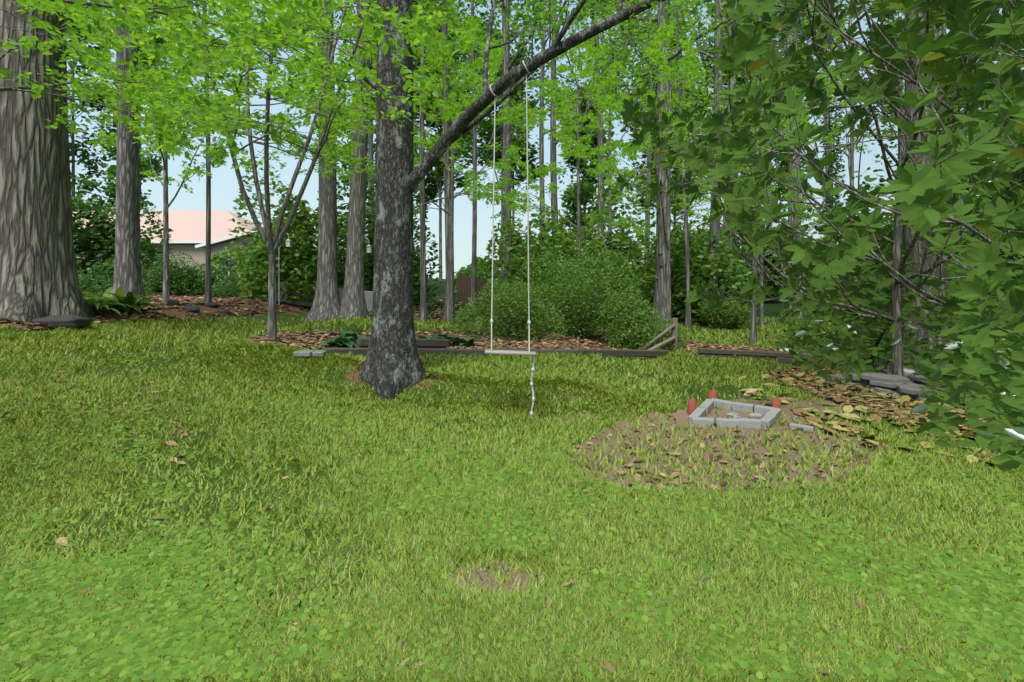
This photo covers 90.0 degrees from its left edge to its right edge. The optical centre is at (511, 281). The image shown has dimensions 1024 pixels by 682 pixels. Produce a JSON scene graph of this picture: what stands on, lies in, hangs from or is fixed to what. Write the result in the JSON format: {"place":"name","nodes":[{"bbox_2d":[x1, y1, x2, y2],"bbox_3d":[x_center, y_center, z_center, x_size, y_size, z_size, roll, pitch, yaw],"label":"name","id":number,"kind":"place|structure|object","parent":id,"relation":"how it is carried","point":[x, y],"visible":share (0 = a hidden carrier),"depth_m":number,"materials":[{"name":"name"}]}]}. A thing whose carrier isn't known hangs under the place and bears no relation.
{"place":"outdoors","nodes":[
{"label":"outdoors","id":0,"kind":"place"},
{"bbox_2d":[0,278,960,661],"bbox_3d":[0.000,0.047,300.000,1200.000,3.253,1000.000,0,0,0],"label":"terrain","id":1,"kind":"structure","parent":0,"point":[770,312],"depth_m":5.16,"materials":[{"name":"soil"}]},
{"bbox_2d":[0,0,94,322],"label":"oak tree","id":2,"kind":"object","parent":1,"relation":"on","point":[38,273],"visible":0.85,"depth_m":8.30,"materials":[{"name":"grey plant"}]},
{"bbox_2d":[67,5,145,207],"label":"tree","id":3,"kind":"object","parent":1,"relation":"on","point":[87,183],"depth_m":60.88,"materials":[{"name":"plant"}]},
{"bbox_2d":[77,260,156,299],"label":"bed shrub","id":4,"kind":"object","parent":1,"relation":"on","point":[96,282],"visible":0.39,"depth_m":14.42,"materials":[{"name":"green plant"}]},
{"bbox_2d":[71,193,172,285],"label":"understory thicket","id":5,"kind":"object","parent":1,"relation":"on","point":[100,232],"visible":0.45,"depth_m":20.34,"materials":[{"name":"green plant"}]},
{"bbox_2d":[82,287,165,314],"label":"fern","id":6,"kind":"object","parent":1,"relation":"on","point":[128,302],"visible":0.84,"depth_m":10.22,"materials":[{"name":"green plant"}]},
{"bbox_2d":[110,4,149,305],"bbox_3d":[-8.588,-12.836,8.890,6.478,27.472,12.274,0,0,0],"label":"tree","id":7,"kind":"object","parent":1,"relation":"on","point":[127,271],"visible":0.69,"depth_m":11.41,"materials":[{"name":"grey plant"}]},
{"bbox_2d":[97,2,180,209],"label":"tree","id":8,"kind":"object","parent":1,"relation":"on","point":[144,165],"depth_m":60.62,"materials":[{"name":"plant"}]},
{"bbox_2d":[31,300,254,328],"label":"bed rocks","id":9,"kind":"object","parent":1,"relation":"on","point":[71,321],"visible":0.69,"depth_m":8.28,"materials":[{"name":"stone"}]},
{"bbox_2d":[82,0,211,303],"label":"forest tree","id":10,"kind":"object","parent":1,"relation":"on","point":[208,296],"visible":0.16,"depth_m":13.00,"materials":[{"name":"grey plant"}]},
{"bbox_2d":[111,265,183,292],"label":"hedge shrub","id":11,"kind":"object","parent":1,"relation":"on","point":[147,275],"visible":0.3,"depth_m":18.99,"materials":[{"name":"green plant"}]},
{"bbox_2d":[0,0,298,145],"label":"dogwood tree","id":12,"kind":"object","parent":1,"relation":"on","point":[38,6],"visible":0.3,"depth_m":8.54,"materials":[{"name":"green plant"}]},
{"bbox_2d":[67,1,245,302],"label":"understory tree","id":13,"kind":"object","parent":1,"relation":"on","point":[82,47],"visible":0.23,"depth_m":13.44,"materials":[{"name":"green plant"}]},
{"bbox_2d":[143,262,200,294],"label":"hedge shrub","id":14,"kind":"object","parent":1,"relation":"on","point":[175,271],"visible":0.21,"depth_m":19.03,"materials":[{"name":"green plant"}]},
{"bbox_2d":[147,251,229,295],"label":"bed shrub","id":15,"kind":"object","parent":1,"relation":"on","point":[200,279],"visible":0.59,"depth_m":18.98,"materials":[{"name":"green plant"}]},
{"bbox_2d":[72,210,340,279],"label":"neighbour house","id":16,"kind":"structure","parent":1,"relation":"on","point":[188,232],"depth_m":39.76,"materials":[{"name":"brick"}]},
{"bbox_2d":[175,266,238,295],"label":"hedge shrub","id":17,"kind":"object","parent":1,"relation":"on","point":[193,281],"visible":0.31,"depth_m":19.22,"materials":[{"name":"green plant"}]},
{"bbox_2d":[0,0,446,172],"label":"beech tree","id":18,"kind":"object","parent":1,"relation":"on","point":[158,49],"visible":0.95,"depth_m":5.46,"materials":[{"name":"green plant"}]},
{"bbox_2d":[211,266,259,297],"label":"hedge shrub","id":19,"kind":"object","parent":1,"relation":"on","point":[221,289],"visible":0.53,"depth_m":18.41,"materials":[{"name":"green plant"}]},
{"bbox_2d":[211,244,261,286],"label":"screen shrub","id":20,"kind":"object","parent":1,"relation":"on","point":[223,256],"visible":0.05,"depth_m":24.14,"materials":[{"name":"green plant"}]},
{"bbox_2d":[9,0,490,338],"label":"tree","id":21,"kind":"object","parent":1,"relation":"on","point":[266,39],"visible":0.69,"depth_m":7.78,"materials":[{"name":"green plant"}]},
{"bbox_2d":[0,0,515,181],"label":"beech tree","id":22,"kind":"object","parent":1,"relation":"on","point":[433,22],"visible":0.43,"depth_m":7.33,"materials":[{"name":"green plant"}]},
{"bbox_2d":[245,216,317,272],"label":"screen shrub","id":23,"kind":"object","parent":1,"relation":"on","point":[255,241],"visible":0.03,"depth_m":22.75,"materials":[{"name":"green plant"}]},
{"bbox_2d":[227,164,372,301],"bbox_3d":[-7.313,-1.211,17.644,4.585,5.476,3.531,0,0,0],"label":"understory thicket","id":24,"kind":"object","parent":1,"relation":"on","point":[290,269],"visible":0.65,"depth_m":16.66,"materials":[{"name":"green plant"}]},
{"bbox_2d":[186,0,442,321],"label":"forest tree","id":25,"kind":"object","parent":1,"relation":"on","point":[423,306],"visible":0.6,"depth_m":14.36,"materials":[{"name":"grey plant"}]},
{"bbox_2d":[304,1,340,322],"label":"twin tree","id":26,"kind":"object","parent":1,"relation":"on","point":[326,304],"visible":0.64,"depth_m":13.21,"materials":[{"name":"grey plant"}]},
{"bbox_2d":[276,283,372,311],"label":"retaining wall","id":27,"kind":"structure","parent":1,"relation":"on","point":[369,298],"depth_m":17.03,"materials":[{"name":"concrete"}]},
{"bbox_2d":[340,0,370,318],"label":"twin tree","id":28,"kind":"object","parent":1,"relation":"on","point":[353,303],"visible":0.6,"depth_m":13.38,"materials":[{"name":"grey plant"}]},
{"bbox_2d":[311,159,442,307],"bbox_3d":[-5.556,-1.266,20.839,4.990,7.755,5.781,0,0,-22],"label":"understory thicket","id":29,"kind":"object","parent":1,"relation":"on","point":[369,216],"visible":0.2,"depth_m":19.84,"materials":[{"name":"green plant"}]},
{"bbox_2d":[333,0,433,235],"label":"tree","id":30,"kind":"object","parent":1,"relation":"on","point":[355,1],"depth_m":33.94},
{"bbox_2d":[336,47,434,200],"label":"tree","id":31,"kind":"object","parent":1,"relation":"on","point":[427,124],"depth_m":55.05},
{"bbox_2d":[293,0,477,279],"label":"forest tree","id":32,"kind":"object","parent":1,"relation":"on","point":[370,141],"visible":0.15,"depth_m":22.11,"materials":[{"name":"green plant"}]},
{"bbox_2d":[341,44,443,205],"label":"tree","id":33,"kind":"object","parent":1,"relation":"on","point":[426,179],"depth_m":60.48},
{"bbox_2d":[360,0,424,400],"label":"tree trunk","id":34,"kind":"object","parent":1,"relation":"on","point":[392,366],"visible":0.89,"depth_m":6.76,"materials":[{"name":"grey plant"}]},
{"bbox_2d":[286,0,567,209],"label":"understory tree","id":35,"kind":"object","parent":1,"relation":"on","point":[543,171],"visible":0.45,"depth_m":12.76,"materials":[{"name":"green plant"}]},
{"bbox_2d":[310,10,548,321],"bbox_3d":[-2.682,-3.033,14.695,6.205,9.174,6.578,0,0,-28],"label":"understory tree","id":36,"kind":"object","parent":1,"relation":"on","point":[493,62],"visible":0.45,"depth_m":14.06,"materials":[{"name":"green plant"}]},
{"bbox_2d":[418,0,456,322],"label":"forest tree","id":37,"kind":"object","parent":1,"relation":"on","point":[447,161],"visible":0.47,"depth_m":14.73,"materials":[{"name":"grey plant"}]},
{"bbox_2d":[413,28,491,282],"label":"tree","id":38,"kind":"object","parent":1,"relation":"on","point":[439,164],"depth_m":58.73,"materials":[{"name":"plant"}]},
{"bbox_2d":[412,0,522,262],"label":"tree","id":39,"kind":"object","parent":1,"relation":"on","point":[466,143],"depth_m":37.51,"materials":[{"name":"plant"}]},
{"bbox_2d":[443,261,500,301],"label":"understory thicket","id":40,"kind":"object","parent":1,"relation":"on","point":[481,271],"visible":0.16,"depth_m":28.90,"materials":[{"name":"green plant"}]},
{"bbox_2d":[457,275,487,305],"bbox_3d":[-2.005,0.470,26.030,1.555,1.658,0.080,0,0,0],"label":"board fence","id":41,"kind":"object","parent":1,"relation":"on","point":[466,288],"visible":0.53,"depth_m":25.99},
{"bbox_2d":[413,0,559,223],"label":"tree","id":42,"kind":"object","parent":1,"relation":"on","point":[496,32],"depth_m":39.73,"materials":[{"name":"plant"}]},
{"bbox_2d":[467,229,522,270],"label":"understory thicket","id":43,"kind":"object","parent":1,"relation":"on","point":[516,243],"visible":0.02,"depth_m":35.59,"materials":[{"name":"green plant"}]},
{"bbox_2d":[416,0,578,306],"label":"forest tree","id":44,"kind":"object","parent":1,"relation":"on","point":[474,249],"visible":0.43,"depth_m":24.16,"materials":[{"name":"green plant"}]},
{"bbox_2d":[0,292,1006,635],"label":"fallen leaves","id":45,"kind":"object","parent":1,"relation":"on","point":[584,344],"visible":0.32,"depth_m":9.22,"materials":[{"name":"plant"}]},
{"bbox_2d":[319,330,369,347],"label":"hosta clump","id":46,"kind":"object","parent":45,"relation":"on","point":[348,338],"visible":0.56,"depth_m":8.14,"materials":[{"name":"green plant"}]},
{"bbox_2d":[418,333,482,346],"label":"hosta clump","id":47,"kind":"object","parent":45,"relation":"on","point":[461,341],"visible":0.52,"depth_m":9.86,"materials":[{"name":"green plant"}]},
{"bbox_2d":[293,350,962,400],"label":"stones","id":48,"kind":"object","parent":45,"relation":"on","point":[889,383],"visible":0.62,"depth_m":7.12,"materials":[{"name":"stone"}]},
{"bbox_2d":[446,278,567,339],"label":"azalea shrub","id":49,"kind":"object","parent":1,"relation":"on","point":[506,315],"visible":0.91,"depth_m":11.51,"materials":[{"name":"green plant"}]},
{"bbox_2d":[0,339,1023,681],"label":"lawn clover","id":50,"kind":"object","parent":1,"relation":"on","point":[160,647],"visible":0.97,"depth_m":2.44,"materials":[{"name":"plant"}]},
{"bbox_2d":[477,46,546,229],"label":"tree","id":51,"kind":"object","parent":1,"relation":"on","point":[523,159],"depth_m":67.45,"materials":[{"name":"plant"}]},
{"bbox_2d":[13,364,1015,676],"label":"fallen leaves","id":52,"kind":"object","parent":1,"relation":"on","point":[551,600],"depth_m":2.44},
{"bbox_2d":[486,0,552,288],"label":"forest tree","id":53,"kind":"object","parent":1,"relation":"on","point":[507,65],"visible":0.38,"depth_m":22.55,"materials":[{"name":"grey plant"}]},
{"bbox_2d":[436,0,641,234],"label":"forest tree","id":54,"kind":"object","parent":1,"relation":"on","point":[553,177],"visible":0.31,"depth_m":26.49,"materials":[{"name":"green plant"}]},
{"bbox_2d":[481,248,597,328],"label":"azalea shrub","id":55,"kind":"object","parent":1,"relation":"on","point":[549,270],"visible":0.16,"depth_m":13.72,"materials":[{"name":"green plant"}]},
{"bbox_2d":[483,205,613,322],"bbox_3d":[1.224,0.360,18.022,4.513,6.013,4.471,0,0,0],"label":"understory thicket","id":56,"kind":"object","parent":1,"relation":"on","point":[520,255],"visible":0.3,"depth_m":17.18,"materials":[{"name":"green plant"}]},
{"bbox_2d":[510,223,612,320],"bbox_3d":[1.769,-0.240,20.662,4.025,4.545,6.630,0,0,0],"label":"understory thicket","id":57,"kind":"object","parent":1,"relation":"on","point":[569,231],"visible":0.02,"depth_m":20.25,"materials":[{"name":"green plant"}]},
{"bbox_2d":[489,37,647,283],"bbox_3d":[1.905,-3.296,16.903,5.525,10.263,5.884,0,0,0],"label":"understory tree","id":58,"kind":"object","parent":1,"relation":"on","point":[607,102],"visible":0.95,"depth_m":16.30,"materials":[{"name":"green plant"}]},
{"bbox_2d":[501,0,638,233],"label":"forest tree","id":59,"kind":"object","parent":1,"relation":"on","point":[541,140],"visible":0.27,"depth_m":24.51,"materials":[{"name":"green plant"}]},
{"bbox_2d":[486,0,674,250],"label":"forest tree","id":60,"kind":"object","parent":1,"relation":"on","point":[600,157],"visible":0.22,"depth_m":26.36,"materials":[{"name":"green plant"}]},
{"bbox_2d":[557,82,623,255],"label":"tree","id":61,"kind":"object","parent":1,"relation":"on","point":[571,161],"depth_m":64.08,"materials":[{"name":"plant"}]},
{"bbox_2d":[521,246,663,341],"bbox_3d":[1.989,1.016,12.784,3.604,3.826,2.097,0,0,23],"label":"azalea shrub","id":62,"kind":"object","parent":1,"relation":"on","point":[577,322],"visible":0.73,"depth_m":12.47,"materials":[{"name":"green plant"}]},
{"bbox_2d":[544,0,656,255],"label":"tree","id":63,"kind":"object","parent":1,"relation":"on","point":[586,194],"depth_m":46.13,"materials":[{"name":"plant"}]},
{"bbox_2d":[322,338,887,370],"bbox_3d":[1.591,1.234,9.086,8.976,0.697,2.743,0,0,-5],"label":"timber edging","id":64,"kind":"object","parent":1,"relation":"on","point":[432,346],"visible":0.45,"depth_m":8.93,"materials":[{"name":"wood"}]},
{"bbox_2d":[595,231,642,279],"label":"understory thicket","id":65,"kind":"object","parent":1,"relation":"on","point":[609,244],"visible":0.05,"depth_m":26.91,"materials":[{"name":"green plant"}]},
{"bbox_2d":[551,0,725,263],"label":"forest tree","id":66,"kind":"object","parent":1,"relation":"on","point":[649,156],"visible":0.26,"depth_m":27.15,"materials":[{"name":"green plant"}]},
{"bbox_2d":[597,288,687,349],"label":"azalea shrub","id":67,"kind":"object","parent":1,"relation":"on","point":[651,332],"visible":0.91,"depth_m":11.80,"materials":[{"name":"green plant"}]},
{"bbox_2d":[604,263,681,316],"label":"understory thicket","id":68,"kind":"object","parent":1,"relation":"on","point":[641,292],"visible":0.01,"depth_m":22.16,"materials":[{"name":"green plant"}]},
{"bbox_2d":[641,318,677,349],"bbox_3d":[3.040,1.230,11.124,1.438,0.846,0.544,0,0,-21],"label":"wooden fence","id":69,"kind":"object","parent":1,"relation":"on","point":[673,327],"visible":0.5,"depth_m":11.31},
{"bbox_2d":[615,3,712,198],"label":"tree","id":70,"kind":"object","parent":1,"relation":"on","point":[623,129],"depth_m":55.21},
{"bbox_2d":[601,0,727,324],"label":"forest tree","id":71,"kind":"object","parent":1,"relation":"on","point":[715,228],"visible":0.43,"depth_m":18.51,"materials":[{"name":"grey plant"}]},
{"bbox_2d":[621,1,710,227],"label":"tree","id":72,"kind":"object","parent":1,"relation":"on","point":[644,156],"depth_m":57.96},
{"bbox_2d":[586,163,757,324],"bbox_3d":[5.732,-0.116,19.099,6.075,8.495,4.471,0,0,0],"label":"understory thicket","id":73,"kind":"object","parent":1,"relation":"on","point":[723,274],"visible":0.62,"depth_m":18.43,"materials":[{"name":"green plant"}]},
{"bbox_2d":[623,228,721,298],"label":"understory thicket","id":74,"kind":"object","parent":1,"relation":"on","point":[651,238],"visible":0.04,"depth_m":25.91,"materials":[{"name":"green plant"}]},
{"bbox_2d":[572,19,775,334],"bbox_3d":[5.141,-2.876,14.865,6.445,9.587,6.217,0,0,0],"label":"understory tree","id":75,"kind":"object","parent":1,"relation":"on","point":[658,57],"visible":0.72,"depth_m":14.92,"materials":[{"name":"green plant"}]},
{"bbox_2d":[549,0,811,326],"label":"forest tree","id":76,"kind":"object","parent":1,"relation":"on","point":[687,279],"visible":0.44,"depth_m":17.50,"materials":[{"name":"green plant"}]},
{"bbox_2d":[647,0,782,289],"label":"forest tree","id":77,"kind":"object","parent":1,"relation":"on","point":[731,87],"visible":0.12,"depth_m":25.22,"materials":[{"name":"green plant"}]},
{"bbox_2d":[656,0,778,240],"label":"tree","id":78,"kind":"object","parent":1,"relation":"on","point":[676,177],"depth_m":49.92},
{"bbox_2d":[571,398,877,492],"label":"fallen leaves","id":79,"kind":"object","parent":1,"relation":"on","point":[722,483],"depth_m":4.34,"materials":[{"name":"plant"}]},
{"bbox_2d":[698,299,750,328],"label":"lawn shrub","id":80,"kind":"object","parent":1,"relation":"on","point":[735,311],"visible":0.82,"depth_m":17.03,"materials":[{"name":"green plant"}]},
{"bbox_2d":[687,390,781,414],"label":"clay pipes","id":81,"kind":"object","parent":1,"relation":"on","point":[691,405],"visible":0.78,"depth_m":6.01,"materials":[{"name":"ceramic"}]},
{"bbox_2d":[734,72,758,308],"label":"ivy on trunk","id":82,"kind":"object","parent":1,"relation":"on","point":[738,103],"visible":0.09,"depth_m":27.33,"materials":[{"name":"green plant"}]},
{"bbox_2d":[598,0,897,323],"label":"forest tree","id":83,"kind":"object","parent":1,"relation":"on","point":[659,298],"visible":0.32,"depth_m":17.50,"materials":[{"name":"grey plant"}]},
{"bbox_2d":[689,398,813,431],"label":"concrete blocks","id":84,"kind":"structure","parent":1,"relation":"on","point":[754,420],"depth_m":5.73,"materials":[{"name":"concrete"}]},
{"bbox_2d":[624,0,890,342],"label":"forest tree","id":85,"kind":"object","parent":1,"relation":"on","point":[753,332],"visible":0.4,"depth_m":14.07,"materials":[{"name":"green plant"}]},
{"bbox_2d":[637,0,878,307],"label":"forest tree","id":86,"kind":"object","parent":1,"relation":"on","point":[701,132],"visible":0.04,"depth_m":28.06,"materials":[{"name":"green plant"}]},
{"bbox_2d":[708,0,817,229],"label":"tree","id":87,"kind":"object","parent":1,"relation":"on","point":[776,191],"depth_m":42.00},
{"bbox_2d":[750,219,806,302],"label":"understory thicket","id":88,"kind":"object","parent":1,"relation":"on","point":[774,273],"visible":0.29,"depth_m":35.59,"materials":[{"name":"green plant"}]},
{"bbox_2d":[739,57,820,212],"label":"tree","id":89,"kind":"object","parent":1,"relation":"on","point":[782,161],"depth_m":52.65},
{"bbox_2d":[693,47,890,325],"bbox_3d":[9.090,-2.983,17.354,6.318,9.778,5.722,0,0,35],"label":"understory tree","id":90,"kind":"object","parent":1,"relation":"on","point":[761,306],"visible":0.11,"depth_m":17.73,"materials":[{"name":"green plant"}]},
{"bbox_2d":[689,5,904,244],"bbox_3d":[16.486,-11.816,27.244,12.445,27.406,8.108,0,0,35],"label":"forest tree","id":91,"kind":"object","parent":1,"relation":"on","point":[828,128],"visible":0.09,"depth_m":27.24,"materials":[{"name":"green plant"}]},
{"bbox_2d":[767,0,869,318],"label":"forest tree","id":92,"kind":"object","parent":1,"relation":"on","point":[790,168],"visible":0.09,"depth_m":21.26,"materials":[{"name":"grey plant"}]},
{"bbox_2d":[615,0,1023,376],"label":"magnolia tree","id":93,"kind":"object","parent":1,"relation":"on","point":[833,261],"visible":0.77,"depth_m":6.87,"materials":[{"name":"green plant"}]},
{"bbox_2d":[759,17,904,324],"bbox_3d":[9.059,-2.858,14.213,4.922,9.508,5.524,0,0,-40],"label":"understory tree","id":94,"kind":"object","parent":1,"relation":"on","point":[850,154],"visible":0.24,"depth_m":14.35,"materials":[{"name":"green plant"}]},
{"bbox_2d":[819,103,845,243],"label":"ivy on trunk","id":95,"kind":"object","parent":1,"relation":"on","point":[836,169],"visible":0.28,"depth_m":27.12,"materials":[{"name":"green plant"}]},
{"bbox_2d":[700,0,1023,313],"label":"magnolia tree","id":96,"kind":"object","parent":1,"relation":"on","point":[928,204],"visible":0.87,"depth_m":5.15,"materials":[{"name":"green plant"}]},
{"bbox_2d":[777,174,974,384],"bbox_3d":[6.132,0.088,8.444,3.380,3.727,2.656,0,0,0],"label":"bush","id":97,"kind":"object","parent":1,"relation":"on","point":[859,356],"visible":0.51,"depth_m":7.74,"materials":[{"name":"green plant"}]},
{"bbox_2d":[737,370,1016,465],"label":"fallen leaves","id":98,"kind":"object","parent":1,"relation":"on","point":[848,409],"visible":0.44,"depth_m":5.87,"materials":[{"name":"brown plant"}]},
{"bbox_2d":[779,143,1010,350],"bbox_3d":[8.792,-0.756,10.966,4.785,5.136,5.333,0,0,-45],"label":"shrub","id":99,"kind":"object","parent":1,"relation":"on","point":[867,178],"visible":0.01,"depth_m":11.54,"materials":[{"name":"green plant"}]},
{"bbox_2d":[880,4,948,374],"bbox_3d":[5.615,-12.859,8.421,12.931,29.523,11.056,0,0,-12],"label":"tree","id":100,"kind":"object","parent":1,"relation":"on","point":[916,249],"visible":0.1,"depth_m":7.85,"materials":[{"name":"grey plant"}]},
{"bbox_2d":[892,88,1023,337],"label":"tree","id":101,"kind":"object","parent":1,"relation":"on","point":[968,232],"visible":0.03,"depth_m":7.57,"materials":[{"name":"green plant"}]},
{"bbox_2d":[912,260,1023,472],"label":"shrub","id":102,"kind":"object","parent":1,"relation":"on","point":[992,366],"visible":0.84,"depth_m":4.66,"materials":[{"name":"green plant"}]},
{"bbox_2d":[912,0,1023,345],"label":"magnolia tree","id":103,"kind":"object","parent":1,"relation":"on","point":[977,288],"visible":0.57,"depth_m":4.64,"materials":[{"name":"green plant"}]},
{"bbox_2d":[919,163,1023,415],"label":"shrub","id":104,"kind":"object","parent":1,"relation":"on","point":[1010,195],"visible":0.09,"depth_m":6.16,"materials":[{"name":"green plant"}]},
{"bbox_2d":[0,313,1023,681],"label":"lawn grass","id":105,"kind":"structure","parent":0,"point":[964,507],"depth_m":3.45,"materials":[{"name":"plant"}]},
{"bbox_2d":[67,0,1023,281],"label":"sky","id":106,"kind":"structure","parent":0,"point":[224,182],"materials":[{"name":"blue"}]},
{"bbox_2d":[358,0,758,192],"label":"tree limb","id":107,"kind":"object","parent":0,"point":[464,122],"visible":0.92,"depth_m":6.46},
{"bbox_2d":[485,60,535,418],"bbox_3d":[-0.019,-0.488,6.129,0.595,4.220,0.396,0,0,0],"label":"rope swing","id":108,"kind":"object","parent":107,"relation":"hanging from","point":[511,352],"visible":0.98,"depth_m":6.04,"materials":[{"name":"fabric"}]},
{"bbox_2d":[864,13,1022,147],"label":"tree","id":109,"kind":"object","parent":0,"point":[890,129],"depth_m":41.85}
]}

